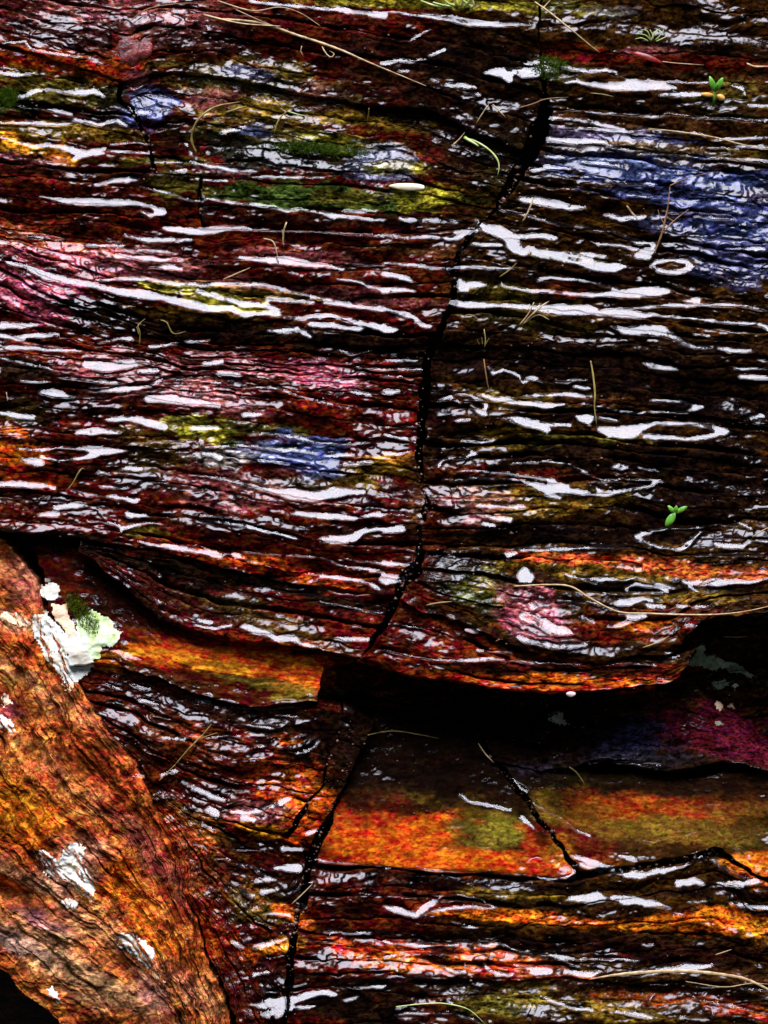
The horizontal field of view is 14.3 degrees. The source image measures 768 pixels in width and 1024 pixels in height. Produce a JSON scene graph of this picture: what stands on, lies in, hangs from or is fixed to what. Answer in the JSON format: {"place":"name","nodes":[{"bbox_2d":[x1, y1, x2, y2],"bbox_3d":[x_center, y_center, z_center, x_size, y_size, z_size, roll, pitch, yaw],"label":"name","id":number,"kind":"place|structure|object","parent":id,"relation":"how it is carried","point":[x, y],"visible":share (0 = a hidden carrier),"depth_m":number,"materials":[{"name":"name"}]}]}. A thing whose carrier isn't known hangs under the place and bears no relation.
{"place":"outdoors","nodes":[
{"label":"outdoors","id":0,"kind":"place"},
{"bbox_2d":[0,6,734,1023],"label":"hillside","id":1,"kind":"structure","parent":0,"point":[16,1006],"depth_m":5.20,"materials":[{"name":"black stone"}]},
{"bbox_2d":[0,45,154,173],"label":"rock block","id":2,"kind":"object","parent":1,"relation":"on","point":[101,133],"visible":0.99,"depth_m":5.00,"materials":[{"name":"stone"}]},
{"bbox_2d":[0,85,19,109],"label":"moss","id":3,"kind":"object","parent":2,"relation":"on","point":[9,102],"visible":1,"depth_m":5.00,"materials":[{"name":"green plant"}]},
{"bbox_2d":[0,847,176,1023],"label":"rock block","id":4,"kind":"object","parent":1,"relation":"on","point":[89,972],"visible":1,"depth_m":4.99,"materials":[{"name":"brown stone"}]},
{"bbox_2d":[46,986,60,1002],"bbox_3d":[-0.536,0.785,4.989,0.015,0.016,0.030,-33,65,-18],"label":"lichen","id":5,"kind":"object","parent":4,"relation":"on","point":[52,993],"visible":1,"depth_m":4.99},
{"bbox_2d":[0,163,204,229],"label":"rock block","id":6,"kind":"object","parent":1,"relation":"on","point":[168,198],"visible":0.96,"depth_m":5.00,"materials":[{"name":"brown stone"}]},
{"bbox_2d":[0,532,235,1023],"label":"rock block","id":7,"kind":"object","parent":1,"relation":"on","point":[68,775],"visible":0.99,"depth_m":4.99,"materials":[{"name":"brown stone"}]},
{"bbox_2d":[0,693,15,732],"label":"lichen","id":8,"kind":"object","parent":7,"relation":"on","point":[4,720],"visible":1,"depth_m":4.99},
{"bbox_2d":[0,611,30,626],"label":"lichen","id":9,"kind":"object","parent":7,"relation":"on","point":[4,617],"visible":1,"depth_m":4.99},
{"bbox_2d":[33,842,95,901],"bbox_3d":[-0.511,0.572,4.997,0.126,0.061,0.067,25,63,13],"label":"lichen","id":10,"kind":"object","parent":7,"relation":"on","point":[70,858],"visible":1,"depth_m":4.99},
{"bbox_2d":[62,898,78,908],"bbox_3d":[-0.510,0.638,4.998,0.027,0.012,0.018,0,60,0],"label":"lichen","id":11,"kind":"object","parent":7,"relation":"on","point":[69,901],"visible":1,"depth_m":5.00},
{"bbox_2d":[32,583,120,691],"bbox_3d":[-0.517,0.193,5.005,0.126,0.083,0.148,-39,67,-20],"label":"lichen","id":12,"kind":"object","parent":7,"relation":"on","point":[81,647],"visible":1,"depth_m":4.99},
{"bbox_2d":[114,933,154,968],"bbox_3d":[-0.403,0.706,4.991,0.076,0.046,0.032,29,64,16],"label":"lichen","id":13,"kind":"object","parent":7,"relation":"on","point":[149,950],"visible":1,"depth_m":4.98},
{"bbox_2d":[27,536,330,707],"bbox_3d":[-0.358,0.206,5.074,0.556,0.270,0.249,16,61,9],"label":"rock block","id":14,"kind":"object","parent":1,"relation":"on","point":[148,644],"visible":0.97,"depth_m":5.00,"materials":[{"name":"brown stone"}]},
{"bbox_2d":[63,590,99,635],"bbox_3d":[-0.492,0.162,4.994,0.040,0.028,0.089,-35,66,-18],"label":"moss","id":15,"kind":"object","parent":14,"relation":"on","point":[83,611],"visible":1,"depth_m":5.00,"materials":[{"name":"green plant"}]},
{"bbox_2d":[75,664,342,834],"bbox_3d":[-0.299,0.395,5.098,0.460,0.305,0.290,6,60,4],"label":"rock block","id":16,"kind":"object","parent":1,"relation":"on","point":[252,764],"visible":0.99,"depth_m":5.00,"materials":[{"name":"brown stone"}]},
{"bbox_2d":[159,726,215,780],"bbox_3d":[-0.322,0.390,4.987,0.116,0.055,0.013,-32,65,-17],"label":"thin twig","id":17,"kind":"object","parent":16,"relation":"on","point":[199,738],"visible":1,"depth_m":4.99,"materials":[{"name":"brown wood"}]},
{"bbox_2d":[115,739,305,1023],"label":"rock block","id":18,"kind":"object","parent":1,"relation":"on","point":[217,889],"visible":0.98,"depth_m":5.00,"materials":[{"name":"brown stone"}]},
{"bbox_2d":[291,887,308,904],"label":"straw","id":19,"kind":"object","parent":18,"relation":"on","point":[301,895],"visible":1,"depth_m":4.99,"materials":[{"name":"beige plant"}]},
{"bbox_2d":[0,384,424,597],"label":"rock block","id":20,"kind":"object","parent":1,"relation":"on","point":[339,502],"visible":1,"depth_m":4.99,"materials":[{"name":"brown stone"}]},
{"bbox_2d":[66,468,84,490],"bbox_3d":[-0.501,-0.053,4.977,0.041,0.032,0.006,-35,66,-18],"label":"straw","id":21,"kind":"object","parent":20,"relation":"on","point":[75,479],"visible":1,"depth_m":4.97,"materials":[{"name":"beige plant"}]},
{"bbox_2d":[0,269,427,412],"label":"rock block","id":22,"kind":"object","parent":1,"relation":"on","point":[46,340],"visible":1,"depth_m":4.99,"materials":[{"name":"brown stone"}]},
{"bbox_2d":[136,319,144,345],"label":"straw","id":23,"kind":"object","parent":22,"relation":"on","point":[139,332],"visible":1,"depth_m":4.98,"materials":[{"name":"beige plant"}]},
{"bbox_2d":[78,539,390,658],"bbox_3d":[-0.249,0.144,5.069,0.527,0.248,0.198,8,60,5],"label":"rock block","id":24,"kind":"object","parent":1,"relation":"on","point":[186,593],"visible":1,"depth_m":4.99,"materials":[{"name":"brown stone"}]},
{"bbox_2d":[0,210,470,348],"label":"rock block","id":25,"kind":"object","parent":1,"relation":"on","point":[337,288],"visible":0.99,"depth_m":4.99,"materials":[{"name":"stone"}]},
{"bbox_2d":[161,320,185,333],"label":"straw","id":26,"kind":"object","parent":25,"relation":"on","point":[169,327],"visible":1,"depth_m":4.99,"materials":[{"name":"beige plant"}]},
{"bbox_2d":[223,268,248,279],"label":"straw","id":27,"kind":"object","parent":25,"relation":"on","point":[234,274],"visible":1,"depth_m":4.99,"materials":[{"name":"beige plant"}]},
{"bbox_2d":[263,238,278,262],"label":"straw","id":28,"kind":"object","parent":25,"relation":"on","point":[274,246],"visible":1,"depth_m":4.99,"materials":[{"name":"beige plant"}]},
{"bbox_2d":[282,222,286,246],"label":"straw","id":29,"kind":"object","parent":25,"relation":"on","point":[283,230],"visible":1,"depth_m":4.99,"materials":[{"name":"beige plant"}]},
{"bbox_2d":[0,0,542,152],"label":"rock block","id":30,"kind":"object","parent":1,"relation":"on","point":[463,64],"visible":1,"depth_m":5.00,"materials":[{"name":"brown stone"}]},
{"bbox_2d":[114,33,152,66],"bbox_3d":[-0.409,-0.751,4.997,0.067,0.031,0.050,0,60,0],"label":"rock fragment","id":31,"kind":"object","parent":30,"relation":"on","point":[132,53],"visible":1,"depth_m":4.99,"materials":[{"name":"pink stone"}]},
{"bbox_2d":[129,3,217,22],"bbox_3d":[-0.344,-0.819,4.999,0.147,0.011,0.020,-10,61,-6],"label":"straw","id":32,"kind":"object","parent":30,"relation":"on","point":[165,5],"visible":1,"depth_m":5.00,"materials":[{"name":"beige plant"}]},
{"bbox_2d":[203,0,425,85],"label":"straw","id":33,"kind":"object","parent":30,"relation":"on","point":[275,27],"visible":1,"depth_m":4.99,"materials":[{"name":"beige plant"}]},
{"bbox_2d":[421,0,474,8],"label":"grass tuft","id":34,"kind":"object","parent":30,"relation":"on","point":[440,5],"visible":1,"depth_m":4.99,"materials":[{"name":"plant"}]},
{"bbox_2d":[518,97,565,107],"bbox_3d":[0.258,-0.668,5.000,0.085,0.009,0.006,-10,60,-6],"label":"straw","id":35,"kind":"object","parent":30,"relation":"on","point":[540,101],"visible":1,"depth_m":5.00,"materials":[{"name":"beige plant"}]},
{"bbox_2d":[122,73,522,214],"bbox_3d":[-0.110,-0.582,5.092,0.676,0.277,0.220,8,60,4],"label":"rock block","id":36,"kind":"object","parent":1,"relation":"on","point":[416,147],"visible":0.99,"depth_m":5.01,"materials":[{"name":"stone"}]},
{"bbox_2d":[190,102,237,152],"bbox_3d":[-0.280,-0.634,5.005,0.027,0.047,0.101,40,68,21],"label":"straw","id":37,"kind":"object","parent":36,"relation":"on","point":[196,122],"visible":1,"depth_m":4.99,"materials":[{"name":"beige plant"}]},
{"bbox_2d":[225,106,245,112],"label":"straw","id":38,"kind":"object","parent":36,"relation":"on","point":[232,110],"visible":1,"depth_m":5.00,"materials":[{"name":"beige plant"}]},
{"bbox_2d":[274,108,303,134],"bbox_3d":[-0.160,-0.642,5.004,0.057,0.028,0.026,-24,63,-13],"label":"grass sprig","id":39,"kind":"object","parent":36,"relation":"on","point":[281,117],"depth_m":5.00,"materials":[{"name":"beige plant"}]},
{"bbox_2d":[265,139,375,157],"bbox_3d":[-0.103,-0.592,5.002,0.182,0.023,0.027,0,60,0],"label":"moss","id":40,"kind":"object","parent":36,"relation":"on","point":[317,146],"visible":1,"depth_m":5.00,"materials":[{"name":"green plant"}]},
{"bbox_2d":[389,183,424,190],"bbox_3d":[0.037,-0.529,4.994,0.059,0.009,0.013,0,60,0],"label":"pebble","id":41,"kind":"object","parent":36,"relation":"on","point":[409,186],"visible":1,"depth_m":4.99,"materials":[{"name":"white stone"}]},
{"bbox_2d":[452,132,499,175],"bbox_3d":[0.155,-0.585,5.004,0.088,0.031,0.027,29,64,16],"label":"curled tendril","id":42,"kind":"object","parent":36,"relation":"on","point":[472,141],"visible":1,"depth_m":5.00,"materials":[{"name":"plant"}]},
{"bbox_2d":[288,699,373,852],"bbox_3d":[-0.088,0.443,5.095,0.095,0.286,0.313,22,62,12],"label":"rock block","id":43,"kind":"object","parent":1,"relation":"on","point":[344,752],"visible":0.99,"depth_m":5.00,"materials":[{"name":"brown stone"}]},
{"bbox_2d":[201,177,492,238],"bbox_3d":[-0.060,-0.499,5.091,0.480,0.210,0.180,0,60,0],"label":"rock block","id":44,"kind":"object","parent":1,"relation":"on","point":[229,204],"visible":0.98,"depth_m":5.00,"materials":[{"name":"stone"}]},
{"bbox_2d":[316,710,574,879],"bbox_3d":[0.099,0.464,5.121,0.423,0.242,0.357,0,60,0],"label":"rock block","id":45,"kind":"object","parent":1,"relation":"on","point":[496,829],"visible":1,"depth_m":5.02,"materials":[{"name":"orange stone"}]},
{"bbox_2d":[369,731,438,738],"bbox_3d":[0.031,0.359,5.028,0.118,0.046,0.020,-7,60,-4],"label":"straw","id":46,"kind":"object","parent":45,"relation":"on","point":[401,731],"visible":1,"depth_m":5.04,"materials":[{"name":"brown plant"}]},
{"bbox_2d":[358,598,694,693],"bbox_3d":[0.230,0.212,5.141,0.545,0.397,0.340,0,60,0],"label":"rock block","id":47,"kind":"object","parent":1,"relation":"on","point":[437,647],"visible":0.99,"depth_m":4.94,"materials":[{"name":"brown stone"}]},
{"bbox_2d":[465,628,478,633],"bbox_3d":[0.141,0.192,4.949,0.023,0.007,0.009,0,60,0],"label":"pebble","id":48,"kind":"object","parent":47,"relation":"on","point":[471,630],"visible":1,"depth_m":4.95,"materials":[{"name":"white stone"}]},
{"bbox_2d":[566,692,575,696],"bbox_3d":[0.300,0.292,4.931,0.016,0.008,0.009,0,60,0],"label":"pebble","id":49,"kind":"object","parent":47,"relation":"on","point":[570,694],"visible":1,"depth_m":4.93,"materials":[{"name":"white stone"}]},
{"bbox_2d":[286,972,767,1023],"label":"rock block","id":50,"kind":"object","parent":1,"relation":"on","point":[369,998],"visible":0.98,"depth_m":4.99,"materials":[{"name":"brown stone"}]},
{"bbox_2d":[1,2,767,1022],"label":"grit","id":51,"kind":"object","parent":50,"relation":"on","point":[421,522],"visible":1,"depth_m":5.00,"materials":[{"name":"black stone"}]},
{"bbox_2d":[396,1003,481,1020],"bbox_3d":[0.092,0.806,4.984,0.146,0.016,0.018,8,60,5],"label":"straw","id":52,"kind":"object","parent":50,"relation":"on","point":[438,1003],"visible":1,"depth_m":4.98,"materials":[{"name":"beige plant"}]},
{"bbox_2d":[589,969,767,989],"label":"straw","id":53,"kind":"object","parent":50,"relation":"on","point":[683,971],"visible":1,"depth_m":4.98,"materials":[{"name":"beige plant"}]},
{"bbox_2d":[686,981,762,986],"bbox_3d":[0.558,0.767,4.990,0.136,0.007,0.009,0,60,0],"label":"straw","id":54,"kind":"object","parent":50,"relation":"on","point":[723,986],"visible":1,"depth_m":4.99,"materials":[{"name":"beige plant"}]},
{"bbox_2d":[293,850,767,986],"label":"rock block","id":55,"kind":"object","parent":1,"relation":"on","point":[413,923],"visible":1,"depth_m":5.00,"materials":[{"name":"brown stone"}]},
{"bbox_2d":[300,613,767,815],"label":"crevice","id":56,"kind":"object","parent":1,"relation":"on","point":[370,689],"visible":0.23,"depth_m":5.11,"materials":[{"name":"black stone"}]},
{"bbox_2d":[688,645,753,689],"bbox_3d":[0.559,0.263,5.104,0.109,0.042,0.053,17,61,9],"label":"lichen","id":57,"kind":"object","parent":56,"relation":"on","point":[712,663],"visible":1,"depth_m":5.11},
{"bbox_2d":[714,701,734,725],"bbox_3d":[0.558,0.332,5.088,0.031,0.042,0.063,26,63,14],"label":"lichen","id":58,"kind":"object","parent":56,"relation":"on","point":[718,705],"visible":1,"depth_m":5.07},
{"bbox_2d":[400,543,767,663],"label":"rock block","id":59,"kind":"object","parent":1,"relation":"on","point":[574,624],"visible":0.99,"depth_m":4.96,"materials":[{"name":"brown stone"}]},
{"bbox_2d":[426,601,451,605],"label":"straw","id":60,"kind":"object","parent":59,"relation":"on","point":[438,603],"visible":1,"depth_m":4.94,"materials":[{"name":"beige plant"}]},
{"bbox_2d":[515,584,767,615],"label":"straw","id":61,"kind":"object","parent":59,"relation":"on","point":[601,604],"visible":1,"depth_m":4.94,"materials":[{"name":"beige plant"}]},
{"bbox_2d":[420,444,767,556],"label":"rock block","id":62,"kind":"object","parent":1,"relation":"on","point":[483,496],"visible":1,"depth_m":4.99,"materials":[{"name":"brown stone"}]},
{"bbox_2d":[665,505,686,526],"bbox_3d":[0.474,0.009,4.987,0.036,0.034,0.027,0,60,0],"label":"seedling","id":63,"kind":"object","parent":62,"relation":"on","point":[670,519],"visible":1,"depth_m":4.98,"materials":[{"name":"green plant"}]},
{"bbox_2d":[422,346,767,467],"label":"rock block","id":64,"kind":"object","parent":1,"relation":"on","point":[523,401],"visible":0.99,"depth_m":5.00,"materials":[{"name":"black stone"}]},
{"bbox_2d":[477,329,488,347],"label":"dead sprig","id":65,"kind":"object","parent":64,"relation":"on","point":[485,339],"visible":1,"depth_m":4.99,"materials":[{"name":"beige plant"}]},
{"bbox_2d":[483,359,489,390],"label":"straw","id":66,"kind":"object","parent":64,"relation":"on","point":[486,375],"visible":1,"depth_m":4.99,"materials":[{"name":"beige plant"}]},
{"bbox_2d":[590,361,596,425],"bbox_3d":[0.341,-0.193,4.989,0.005,0.052,0.094,-4,60,-3],"label":"straw","id":67,"kind":"object","parent":64,"relation":"on","point":[594,387],"visible":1,"depth_m":4.99,"materials":[{"name":"plant"}]},
{"bbox_2d":[438,209,767,367],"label":"rock block","id":68,"kind":"object","parent":1,"relation":"on","point":[596,310],"visible":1,"depth_m":4.99,"materials":[{"name":"stone"}]},
{"bbox_2d":[522,199,532,221],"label":"straw","id":69,"kind":"object","parent":68,"relation":"on","point":[528,211],"visible":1,"depth_m":4.99,"materials":[{"name":"beige plant"}]},
{"bbox_2d":[519,301,548,325],"bbox_3d":[0.244,-0.322,4.985,0.052,0.030,0.028,-5,60,-3],"label":"grass sprig","id":70,"kind":"object","parent":68,"relation":"on","point":[527,319],"depth_m":4.98,"materials":[{"name":"plant"}]},
{"bbox_2d":[653,172,711,254],"bbox_3d":[0.473,-0.494,4.993,0.044,0.068,0.156,31,65,16],"label":"branching twig","id":71,"kind":"object","parent":68,"relation":"on","point":[663,227],"visible":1,"depth_m":4.98,"materials":[{"name":"brown wood"}]},
{"bbox_2d":[484,727,767,877],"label":"rock block","id":72,"kind":"object","parent":1,"relation":"on","point":[626,817],"visible":1,"depth_m":5.03,"materials":[{"name":"brown stone"}]},
{"bbox_2d":[569,767,584,784],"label":"straw","id":73,"kind":"object","parent":72,"relation":"on","point":[577,774],"visible":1,"depth_m":5.03,"materials":[{"name":"brown plant"}]},
{"bbox_2d":[490,677,767,772],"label":"rock block","id":74,"kind":"object","parent":1,"relation":"on","point":[659,715],"visible":0.98,"depth_m":5.06,"materials":[{"name":"stone"}]},
{"bbox_2d":[548,711,569,725],"bbox_3d":[0.288,0.345,5.084,0.047,0.026,0.027,38,67,20],"label":"lichen","id":75,"kind":"object","parent":74,"relation":"on","point":[557,719],"visible":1,"depth_m":5.08},
{"bbox_2d":[499,109,767,258],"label":"rock block","id":76,"kind":"object","parent":1,"relation":"on","point":[635,164],"visible":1,"depth_m":5.00,"materials":[{"name":"stone"}]},
{"bbox_2d":[626,205,638,220],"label":"straw","id":77,"kind":"object","parent":76,"relation":"on","point":[631,212],"visible":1,"depth_m":4.98,"materials":[{"name":"beige plant"}]},
{"bbox_2d":[648,128,767,149],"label":"straw","id":78,"kind":"object","parent":76,"relation":"on","point":[703,135],"visible":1,"depth_m":4.99,"materials":[{"name":"beige plant"}]},
{"bbox_2d":[538,0,767,123],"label":"rock block","id":79,"kind":"object","parent":1,"relation":"on","point":[734,33],"visible":0.99,"depth_m":5.00,"materials":[{"name":"brown stone"}]},
{"bbox_2d":[532,53,572,79],"bbox_3d":[0.273,-0.725,5.000,0.070,0.020,0.043,0,60,0],"label":"moss","id":80,"kind":"object","parent":79,"relation":"on","point":[550,69],"visible":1,"depth_m":5.00,"materials":[{"name":"green plant"}]},
{"bbox_2d":[535,1,599,52],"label":"straw","id":81,"kind":"object","parent":79,"relation":"on","point":[559,20],"visible":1,"depth_m":4.99,"materials":[{"name":"beige plant"}]},
{"bbox_2d":[632,52,662,63],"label":"fallen leaf","id":82,"kind":"object","parent":79,"relation":"on","point":[647,57],"visible":1,"depth_m":4.99,"materials":[{"name":"plant"}]},
{"bbox_2d":[636,29,666,41],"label":"grass tuft","id":83,"kind":"object","parent":79,"relation":"on","point":[651,39],"visible":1,"depth_m":4.99,"materials":[{"name":"green plant"}]},
{"bbox_2d":[662,61,698,64],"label":"straw","id":84,"kind":"object","parent":79,"relation":"on","point":[679,63],"visible":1,"depth_m":4.99,"materials":[{"name":"beige plant"}]},
{"bbox_2d":[701,92,713,96],"bbox_3d":[0.526,-0.679,4.998,0.022,0.008,0.008,0,60,0],"label":"seed","id":85,"kind":"object","parent":79,"relation":"on","point":[706,94],"visible":1,"depth_m":5.00,"materials":[{"name":"plant"}]},
{"bbox_2d":[709,76,722,104],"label":"seedling","id":86,"kind":"object","parent":79,"relation":"on","point":[716,87],"visible":1,"depth_m":4.98,"materials":[{"name":"green plant"}]},
{"bbox_2d":[716,94,724,100],"bbox_3d":[0.548,-0.675,5.000,0.014,0.010,0.011,0,60,0],"label":"seed","id":87,"kind":"object","parent":79,"relation":"on","point":[720,97],"visible":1,"depth_m":5.00,"materials":[{"name":"plant"}]},
{"bbox_2d":[747,63,767,67],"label":"straw","id":88,"kind":"object","parent":79,"relation":"on","point":[754,66],"visible":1,"depth_m":4.99,"materials":[{"name":"beige plant"}]}
]}

